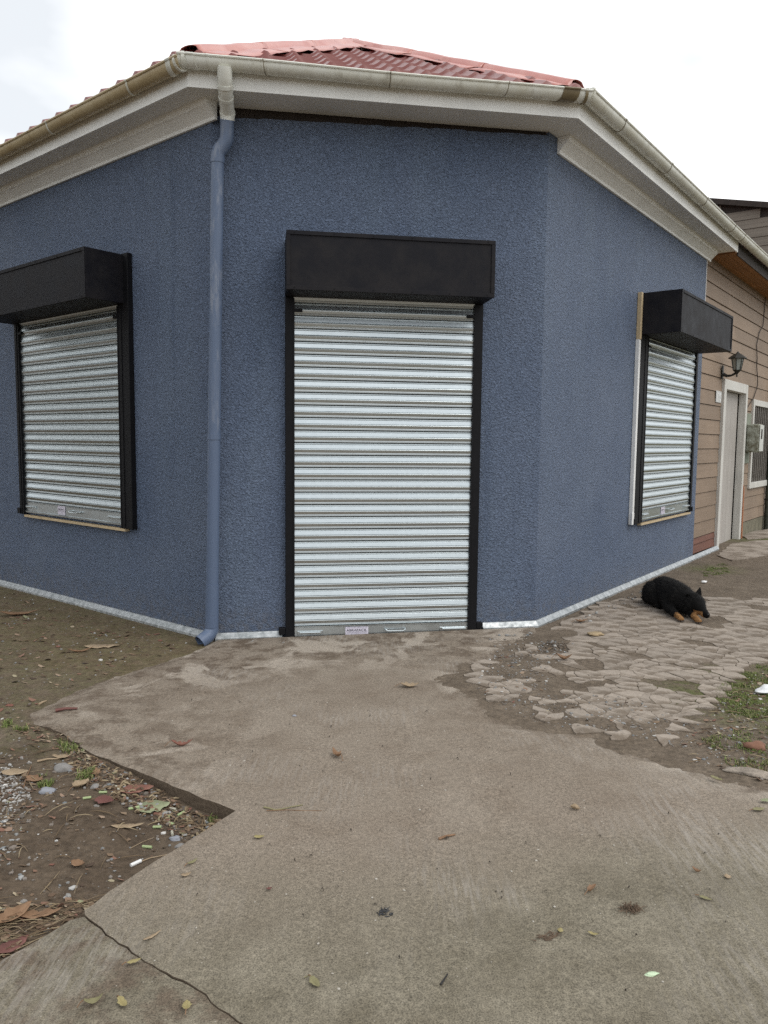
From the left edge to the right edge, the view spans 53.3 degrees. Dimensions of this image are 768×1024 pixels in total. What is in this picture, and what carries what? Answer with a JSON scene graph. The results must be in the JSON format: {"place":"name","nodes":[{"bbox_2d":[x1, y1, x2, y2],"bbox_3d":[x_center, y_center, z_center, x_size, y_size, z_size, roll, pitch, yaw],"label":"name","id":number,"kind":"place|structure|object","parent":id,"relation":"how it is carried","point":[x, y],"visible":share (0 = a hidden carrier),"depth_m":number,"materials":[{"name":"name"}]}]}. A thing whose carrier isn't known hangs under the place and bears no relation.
{"place":"outdoors","nodes":[
{"label":"outdoors","id":0,"kind":"place"},
{"bbox_2d":[0,597,186,739],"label":"gravel","id":1,"kind":"structure","parent":0,"point":[64,654],"depth_m":5.89,"materials":[{"name":"gravel"}]},
{"bbox_2d":[0,538,767,960],"bbox_3d":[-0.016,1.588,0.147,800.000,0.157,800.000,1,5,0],"label":"ground","id":2,"kind":"structure","parent":0,"point":[742,580],"depth_m":4.46,"materials":[{"name":"brown soil"}]},
{"bbox_2d":[0,935,28,952],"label":"fallen leaf","id":3,"kind":"object","parent":2,"relation":"on","point":[3,947],"visible":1,"depth_m":2.44,"materials":[{"name":"red plant"}]},
{"bbox_2d":[0,767,29,825],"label":"lime rubble","id":4,"kind":"object","parent":2,"relation":"on","point":[10,790],"visible":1,"depth_m":3.46,"materials":[{"name":"white stone"}]},
{"bbox_2d":[1,768,28,774],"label":"fallen leaf","id":5,"kind":"object","parent":2,"relation":"on","point":[12,771],"visible":1,"depth_m":3.71,"materials":[{"name":"beige plant"}]},
{"bbox_2d":[0,900,31,922],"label":"fallen leaf","id":6,"kind":"object","parent":2,"relation":"on","point":[23,908],"visible":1,"depth_m":2.60,"materials":[{"name":"brown plant"}]},
{"bbox_2d":[0,609,38,614],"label":"fallen leaf","id":7,"kind":"object","parent":2,"relation":"on","point":[15,613],"visible":1,"depth_m":7.06,"materials":[{"name":"brown plant"}]},
{"bbox_2d":[23,774,42,780],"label":"fallen leaf","id":8,"kind":"object","parent":2,"relation":"on","point":[30,778],"visible":1,"depth_m":3.63,"materials":[{"name":"brown plant"}]},
{"bbox_2d":[38,787,55,793],"bbox_3d":[-1.539,1.270,3.496,0.075,0.021,0.050,0,5,-5],"label":"stone","id":9,"kind":"object","parent":2,"relation":"on","point":[44,790],"visible":1,"depth_m":3.48,"materials":[{"name":"grey stone"}]},
{"bbox_2d":[37,758,59,761],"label":"twig","id":10,"kind":"object","parent":2,"relation":"on","point":[40,760],"visible":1,"depth_m":3.84,"materials":[{"name":"beige wood"}]},
{"bbox_2d":[0,894,103,956],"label":"dry straw","id":11,"kind":"object","parent":2,"relation":"on","point":[29,924],"visible":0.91,"depth_m":2.56,"materials":[{"name":"brown plant"}]},
{"bbox_2d":[7,907,61,918],"bbox_3d":[-1.194,1.364,2.598,0.192,0.022,0.051,0,5,-8],"label":"fallen leaf","id":12,"kind":"object","parent":11,"relation":"on","point":[28,914],"visible":1,"depth_m":2.61,"materials":[{"name":"brown plant"}]},
{"bbox_2d":[52,753,71,757],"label":"fallen leaf","id":13,"kind":"object","parent":2,"relation":"on","point":[60,756],"visible":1,"depth_m":3.88,"materials":[{"name":"beige plant"}]},
{"bbox_2d":[54,763,72,772],"bbox_3d":[-1.567,1.245,3.733,0.094,0.038,0.061,0,5,-10],"label":"stone","id":14,"kind":"object","parent":2,"relation":"on","point":[61,767],"visible":1,"depth_m":3.71,"materials":[{"name":"grey stone"}]},
{"bbox_2d":[71,859,84,865],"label":"fallen leaf","id":15,"kind":"object","parent":2,"relation":"on","point":[77,862],"visible":1,"depth_m":2.91,"materials":[{"name":"brown plant"}]},
{"bbox_2d":[68,779,88,790],"bbox_3d":[-1.415,1.262,3.545,0.100,0.025,0.065,-2,6,-27],"label":"fallen leaf","id":16,"kind":"object","parent":2,"relation":"on","point":[77,783],"visible":1,"depth_m":3.56,"materials":[{"name":"beige plant"}]},
{"bbox_2d":[69,646,92,651],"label":"fallen leaf","id":17,"kind":"object","parent":2,"relation":"on","point":[80,650],"visible":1,"depth_m":5.83,"materials":[{"name":"brown plant"}]},
{"bbox_2d":[0,592,174,738],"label":"leaf crumbs","id":18,"kind":"object","parent":2,"relation":"on","point":[32,699],"visible":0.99,"depth_m":5.79,"materials":[{"name":"brown plant"}]},
{"bbox_2d":[90,783,98,788],"bbox_3d":[-1.342,1.272,3.553,0.041,0.020,0.039,1,5,0],"label":"stone","id":19,"kind":"object","parent":2,"relation":"on","point":[95,785],"visible":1,"depth_m":3.54,"materials":[{"name":"grey stone"}]},
{"bbox_2d":[92,768,100,779],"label":"fallen leaf","id":20,"kind":"object","parent":2,"relation":"on","point":[96,770],"visible":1,"depth_m":3.69,"materials":[{"name":"brown plant"}]},
{"bbox_2d":[84,644,118,647],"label":"fallen leaf","id":21,"kind":"object","parent":2,"relation":"on","point":[100,645],"visible":0.99,"depth_m":5.98,"materials":[{"name":"beige plant"}]},
{"bbox_2d":[91,795,113,803],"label":"fallen leaf","id":22,"kind":"object","parent":2,"relation":"on","point":[102,799],"visible":1,"depth_m":3.42,"materials":[{"name":"red plant"}]},
{"bbox_2d":[0,743,205,941],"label":"dry straw","id":23,"kind":"object","parent":2,"relation":"on","point":[74,816],"visible":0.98,"depth_m":3.26,"materials":[{"name":"brown plant"}]},
{"bbox_2d":[0,740,208,952],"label":"gravel","id":24,"kind":"structure","parent":2,"relation":"on","point":[13,847],"depth_m":3.28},
{"bbox_2d":[1,718,217,822],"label":"grass","id":25,"kind":"structure","parent":2,"relation":"on","point":[48,784],"depth_m":3.73,"materials":[{"name":"green plant"}]},
{"bbox_2d":[0,723,220,956],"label":"leaf crumbs","id":26,"kind":"object","parent":2,"relation":"on","point":[5,929],"visible":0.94,"depth_m":3.34,"materials":[{"name":"brown plant"}]},
{"bbox_2d":[111,823,142,827],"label":"fallen leaf","id":27,"kind":"object","parent":2,"relation":"on","point":[125,825],"visible":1,"depth_m":3.23,"materials":[{"name":"brown plant"}]},
{"bbox_2d":[130,859,141,866],"bbox_3d":[-0.958,1.355,2.953,0.015,0.014,0.044,5,7,40],"label":"plastic tube","id":28,"kind":"object","parent":2,"relation":"on","point":[139,861],"visible":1,"depth_m":2.95,"materials":[{"name":"white plastic"}]},
{"bbox_2d":[120,784,152,792],"bbox_3d":[-1.171,1.286,3.543,0.198,0.018,0.090,0,5,-2],"label":"fallen leaf","id":29,"kind":"object","parent":2,"relation":"on","point":[129,787],"visible":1,"depth_m":3.56,"materials":[{"name":"red plant"}]},
{"bbox_2d":[66,748,218,836],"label":"wood chips","id":30,"kind":"object","parent":2,"relation":"on","point":[116,792],"visible":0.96,"depth_m":3.49,"materials":[{"name":"wood chips"},{"name":"dry leaves"}]},
{"bbox_2d":[142,845,151,848],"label":"cut stem","id":31,"kind":"object","parent":2,"relation":"on","point":[147,846],"visible":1,"depth_m":3.08,"materials":[{"name":"green plant"}]},
{"bbox_2d":[137,800,169,812],"bbox_3d":[-1.036,1.313,3.411,0.124,0.013,0.125,3,6,24],"label":"fallen leaf","id":32,"kind":"object","parent":2,"relation":"on","point":[160,805],"visible":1,"depth_m":3.42,"materials":[{"name":"green plant"}]},
{"bbox_2d":[142,854,166,861],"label":"twig","id":33,"kind":"object","parent":2,"relation":"on","point":[153,857],"visible":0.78,"depth_m":3.00,"materials":[{"name":"brown wood"}]},
{"bbox_2d":[169,835,182,840],"bbox_3d":[-0.865,1.354,3.176,0.060,0.017,0.038,1,5,0],"label":"stone","id":34,"kind":"object","parent":2,"relation":"on","point":[175,838],"visible":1,"depth_m":3.17,"materials":[{"name":"grey stone"}]},
{"bbox_2d":[0,627,767,1023],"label":"walkway","id":35,"kind":"structure","parent":2,"relation":"on","point":[462,925],"depth_m":2.85,"materials":[{"name":"concrete"}]},
{"bbox_2d":[55,707,77,711],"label":"twig","id":36,"kind":"object","parent":35,"relation":"on","point":[64,708],"visible":1,"depth_m":4.51,"materials":[{"name":"brown wood"}]},
{"bbox_2d":[77,993,102,1007],"bbox_3d":[-0.828,1.377,2.157,0.072,0.022,0.024,-2,6,-30],"label":"fallen leaf","id":37,"kind":"object","parent":35,"relation":"on","point":[93,1000],"visible":1,"depth_m":2.16,"materials":[{"name":"beige plant"}]},
{"bbox_2d":[116,995,126,1005],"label":"fallen leaf","id":38,"kind":"object","parent":35,"relation":"on","point":[122,1001],"visible":1,"depth_m":2.16,"materials":[{"name":"yellow plant"}]},
{"bbox_2d":[122,958,140,964],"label":"fallen leaf","id":39,"kind":"object","parent":35,"relation":"on","point":[133,961],"visible":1,"depth_m":2.33,"materials":[{"name":"yellow plant"}]},
{"bbox_2d":[143,929,161,939],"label":"fallen leaf","id":40,"kind":"object","parent":35,"relation":"on","point":[153,935],"visible":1,"depth_m":2.45,"materials":[{"name":"beige plant"}]},
{"bbox_2d":[164,738,192,746],"bbox_3d":[-1.067,1.198,3.978,0.148,0.038,0.039,-1,5,-15],"label":"fallen leaf","id":41,"kind":"object","parent":35,"relation":"on","point":[179,743],"visible":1,"depth_m":3.98,"materials":[{"name":"brown plant"}]},
{"bbox_2d":[182,1000,191,1014],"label":"fallen leaf","id":42,"kind":"object","parent":35,"relation":"on","point":[186,1004],"visible":1,"depth_m":2.15,"materials":[{"name":"yellow plant"}]},
{"bbox_2d":[263,804,302,809],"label":"twig","id":43,"kind":"object","parent":35,"relation":"on","point":[281,808],"visible":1,"depth_m":3.30,"materials":[{"name":"beige wood"}]},
{"bbox_2d":[266,810,321,810],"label":"twig","id":44,"kind":"object","parent":35,"relation":"on","point":[295,810],"visible":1,"depth_m":3.28,"materials":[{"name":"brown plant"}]},
{"bbox_2d":[308,974,319,986],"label":"fallen leaf","id":45,"kind":"object","parent":35,"relation":"on","point":[313,980],"visible":1,"depth_m":2.24,"materials":[{"name":"beige plant"}]},
{"bbox_2d":[332,747,342,760],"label":"fallen leaf","id":46,"kind":"object","parent":35,"relation":"on","point":[336,753],"visible":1,"depth_m":3.86,"materials":[{"name":"brown plant"}]},
{"bbox_2d":[377,907,393,916],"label":"tar crumbs","id":47,"kind":"object","parent":35,"relation":"on","point":[384,911],"visible":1,"depth_m":2.57,"materials":[{"name":"grey asphalt"}]},
{"bbox_2d":[396,681,417,686],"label":"fallen leaf","id":48,"kind":"object","parent":35,"relation":"on","point":[406,683],"visible":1,"depth_m":4.95,"materials":[{"name":"beige plant"}]},
{"bbox_2d":[220,589,641,647],"bbox_3d":[1.149,0.957,6.838,5.062,0.068,1.174,-2,6,-30],"label":"wall foot rubble","id":49,"kind":"object","parent":35,"relation":"on","point":[596,612],"depth_m":6.74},
{"bbox_2d":[153,688,725,990],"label":"dark bits","id":50,"kind":"object","parent":35,"relation":"on","point":[380,829],"visible":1,"depth_m":2.92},
{"bbox_2d":[438,834,454,839],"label":"twig","id":51,"kind":"object","parent":35,"relation":"on","point":[444,836],"visible":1,"depth_m":3.06,"materials":[{"name":"brown wood"}]},
{"bbox_2d":[147,702,747,989],"bbox_3d":[-0.092,1.273,3.360,3.050,0.037,2.335,2,6,17],"label":"white grit","id":52,"kind":"object","parent":35,"relation":"on","point":[554,906],"visible":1,"depth_m":2.82,"materials":[{"name":"beige stone"}]},
{"bbox_2d":[530,930,559,940],"bbox_3d":[0.518,1.358,2.448,0.110,0.003,0.048,-1,6,-20],"label":"dead grass clump","id":53,"kind":"object","parent":35,"relation":"on","point":[545,937],"visible":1,"depth_m":2.45,"materials":[{"name":"brown plant"}]},
{"bbox_2d":[570,804,579,808],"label":"fallen leaf","id":54,"kind":"object","parent":35,"relation":"on","point":[574,806],"visible":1,"depth_m":3.29,"materials":[{"name":"beige plant"}]},
{"bbox_2d":[584,884,595,894],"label":"fallen leaf","id":55,"kind":"object","parent":35,"relation":"on","point":[590,887],"visible":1,"depth_m":2.70,"materials":[{"name":"brown plant"}]},
{"bbox_2d":[617,901,646,915],"bbox_3d":[0.844,1.338,2.591,0.112,0.020,0.072,0,5,-10],"label":"dead grass clump","id":56,"kind":"object","parent":35,"relation":"on","point":[632,908],"visible":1,"depth_m":2.59,"materials":[{"name":"brown plant"}]},
{"bbox_2d":[645,971,659,976],"bbox_3d":[0.797,1.374,2.277,0.050,0.007,0.018,0,5,-10],"label":"paper scrap","id":57,"kind":"object","parent":35,"relation":"on","point":[651,973],"visible":1,"depth_m":2.27,"materials":[{"name":"white paper"}]},
{"bbox_2d":[695,894,711,899],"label":"fallen leaf","id":58,"kind":"object","parent":35,"relation":"on","point":[704,897],"visible":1,"depth_m":2.65,"materials":[{"name":"plant"}]},
{"bbox_2d":[749,807,764,810],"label":"fallen leaf","id":59,"kind":"object","parent":35,"relation":"on","point":[758,808],"visible":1,"depth_m":3.29,"materials":[{"name":"yellow plant"}]},
{"bbox_2d":[0,37,767,645],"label":"shop building","id":60,"kind":"structure","parent":2,"relation":"on","point":[196,181],"depth_m":6.34,"materials":[{"name":"blue paint"}]},
{"bbox_2d":[0,246,136,530],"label":"roller shutter","id":61,"kind":"object","parent":60,"relation":"attached to","point":[66,313],"visible":1,"depth_m":7.10,"materials":[{"name":"metal"}]},
{"bbox_2d":[279,230,495,636],"bbox_3d":[0.027,-0.509,6.077,1.711,3.193,0.353,0,5,-9],"label":"roller shutter","id":62,"kind":"object","parent":60,"relation":"attached to","point":[411,487],"visible":0.98,"depth_m":6.20,"materials":[{"name":"metal"}]},
{"bbox_2d":[628,289,732,524],"bbox_3d":[3.498,-1.134,8.901,0.446,2.488,2.250,5,7,37],"label":"roller shutter","id":63,"kind":"object","parent":60,"relation":"attached to","point":[678,331],"visible":1,"depth_m":8.71,"materials":[{"name":"metal"}]},
{"bbox_2d":[523,642,568,653],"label":"dark soil","id":64,"kind":"structure","parent":2,"relation":"on","point":[552,644],"depth_m":5.94,"materials":[{"name":"brown soil"}]},
{"bbox_2d":[477,640,767,779],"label":"gravel","id":65,"kind":"structure","parent":2,"relation":"on","point":[632,726],"depth_m":4.63,"materials":[{"name":"grey gravel"}]},
{"bbox_2d":[485,640,767,782],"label":"leaf crumbs","id":66,"kind":"object","parent":2,"relation":"on","point":[718,732],"visible":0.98,"depth_m":4.37,"materials":[{"name":"plant"}]},
{"bbox_2d":[688,674,767,770],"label":"grass","id":67,"kind":"structure","parent":2,"relation":"on","point":[732,728],"depth_m":4.28,"materials":[{"name":"green plant"}]},
{"bbox_2d":[693,243,767,553],"bbox_3d":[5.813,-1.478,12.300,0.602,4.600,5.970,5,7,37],"label":"clapboard house","id":68,"kind":"structure","parent":2,"relation":"on","point":[737,286],"depth_m":11.81,"materials":[{"name":"brown wood"}]},
{"bbox_2d":[715,390,721,402],"bbox_3d":[4.820,-1.659,11.020,0.010,0.165,0.290,5,7,37],"label":"house number","id":69,"kind":"object","parent":68,"relation":"attached to","point":[718,396],"visible":1,"depth_m":11.01,"materials":[{"name":"white plastic"}]},
{"bbox_2d":[713,392,737,543],"bbox_3d":[5.327,-0.652,11.927,0.080,2.413,1.246,5,7,37],"label":"door","id":70,"kind":"structure","parent":68,"relation":"in","point":[732,398],"depth_m":12.06,"materials":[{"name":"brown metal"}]},
{"bbox_2d":[721,352,746,378],"bbox_3d":[5.027,-2.107,10.987,0.318,0.380,0.267,5,7,37],"label":"wall lantern","id":71,"kind":"object","parent":68,"relation":"attached to","point":[737,359],"depth_m":10.93,"materials":[{"name":"brown metal"}]},
{"bbox_2d":[740,485,744,537],"bbox_3d":[5.871,0.026,12.566,0.072,0.957,0.037,-2,6,-22],"label":"conduit pipe","id":72,"kind":"object","parent":68,"relation":"attached to","point":[742,512],"visible":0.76,"depth_m":12.56,"materials":[{"name":"white plastic"}]},
{"bbox_2d":[744,413,763,462],"bbox_3d":[6.060,-1.205,12.525,0.228,0.820,0.390,5,7,37],"label":"meter box","id":73,"kind":"object","parent":68,"relation":"attached to","point":[754,437],"visible":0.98,"depth_m":12.43,"materials":[{"name":"grey metal"}]},
{"bbox_2d":[759,425,763,450],"bbox_3d":[6.150,-1.201,12.463,0.007,0.425,0.280,5,7,37],"label":"meter door","id":74,"kind":"structure","parent":73,"relation":"in","point":[761,426],"depth_m":12.45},
{"bbox_2d":[744,399,767,488],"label":"window","id":75,"kind":"structure","parent":68,"relation":"in","point":[757,465],"depth_m":13.36,"materials":[{"name":"white glass"}]},
{"bbox_2d":[747,297,765,407],"bbox_3d":[6.195,-2.670,12.720,0.015,1.896,0.894,5,7,37],"label":"cable","id":76,"kind":"object","parent":68,"relation":"attached to","point":[756,353],"visible":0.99,"depth_m":12.82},
{"bbox_2d":[763,456,767,529],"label":"drain post","id":77,"kind":"object","parent":68,"relation":"attached to","point":[766,512],"visible":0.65,"depth_m":13.99,"materials":[{"name":"brown metal"}]},
{"bbox_2d":[702,538,767,774],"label":"grass","id":78,"kind":"structure","parent":2,"relation":"on","point":[750,674],"depth_m":4.51,"materials":[{"name":"green plant"}]},
{"bbox_2d":[722,767,767,779],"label":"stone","id":79,"kind":"object","parent":2,"relation":"on","point":[751,772],"visible":1,"depth_m":3.67,"materials":[{"name":"beige stone"}]},
{"bbox_2d":[743,740,765,750],"bbox_3d":[1.924,1.210,3.972,0.114,0.048,0.059,1,5,0],"label":"brick lump","id":80,"kind":"object","parent":2,"relation":"on","point":[757,745],"visible":1,"depth_m":3.96,"materials":[{"name":"orange brick"}]},
{"bbox_2d":[755,684,767,693],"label":"plastic piece","id":81,"kind":"object","parent":2,"relation":"on","point":[763,689],"visible":1,"depth_m":4.85,"materials":[{"name":"white plastic"}]},
{"bbox_2d":[0,0,767,201],"label":"sky","id":82,"kind":"structure","parent":0,"point":[691,76],"materials":[{"name":"white"}]},
{"bbox_2d":[464,529,767,746],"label":"cracked pavement","id":83,"kind":"structure","parent":0,"point":[646,622],"depth_m":5.58,"materials":[{"name":"grey stone"}]},
{"bbox_2d":[555,653,571,658],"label":"fallen leaf","id":84,"kind":"object","parent":83,"relation":"on","point":[562,656],"visible":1,"depth_m":5.56,"materials":[{"name":"brown plant"}]},
{"bbox_2d":[587,631,604,635],"bbox_3d":[1.731,0.996,6.276,0.130,0.027,0.094,-1,6,-22],"label":"stone","id":85,"kind":"object","parent":83,"relation":"on","point":[594,633],"visible":1,"depth_m":6.25,"materials":[{"name":"beige stone"}]},
{"bbox_2d":[641,575,709,623],"bbox_3d":[2.702,0.777,7.160,0.410,0.299,1.087,1,5,0],"label":"dog","id":86,"kind":"object","parent":83,"relation":"on","point":[675,598],"visible":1,"depth_m":6.96},
{"bbox_2d":[710,198,767,253],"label":"weathered house","id":87,"kind":"structure","parent":0,"point":[749,218],"depth_m":15.27,"materials":[{"name":"wood"}]}
]}

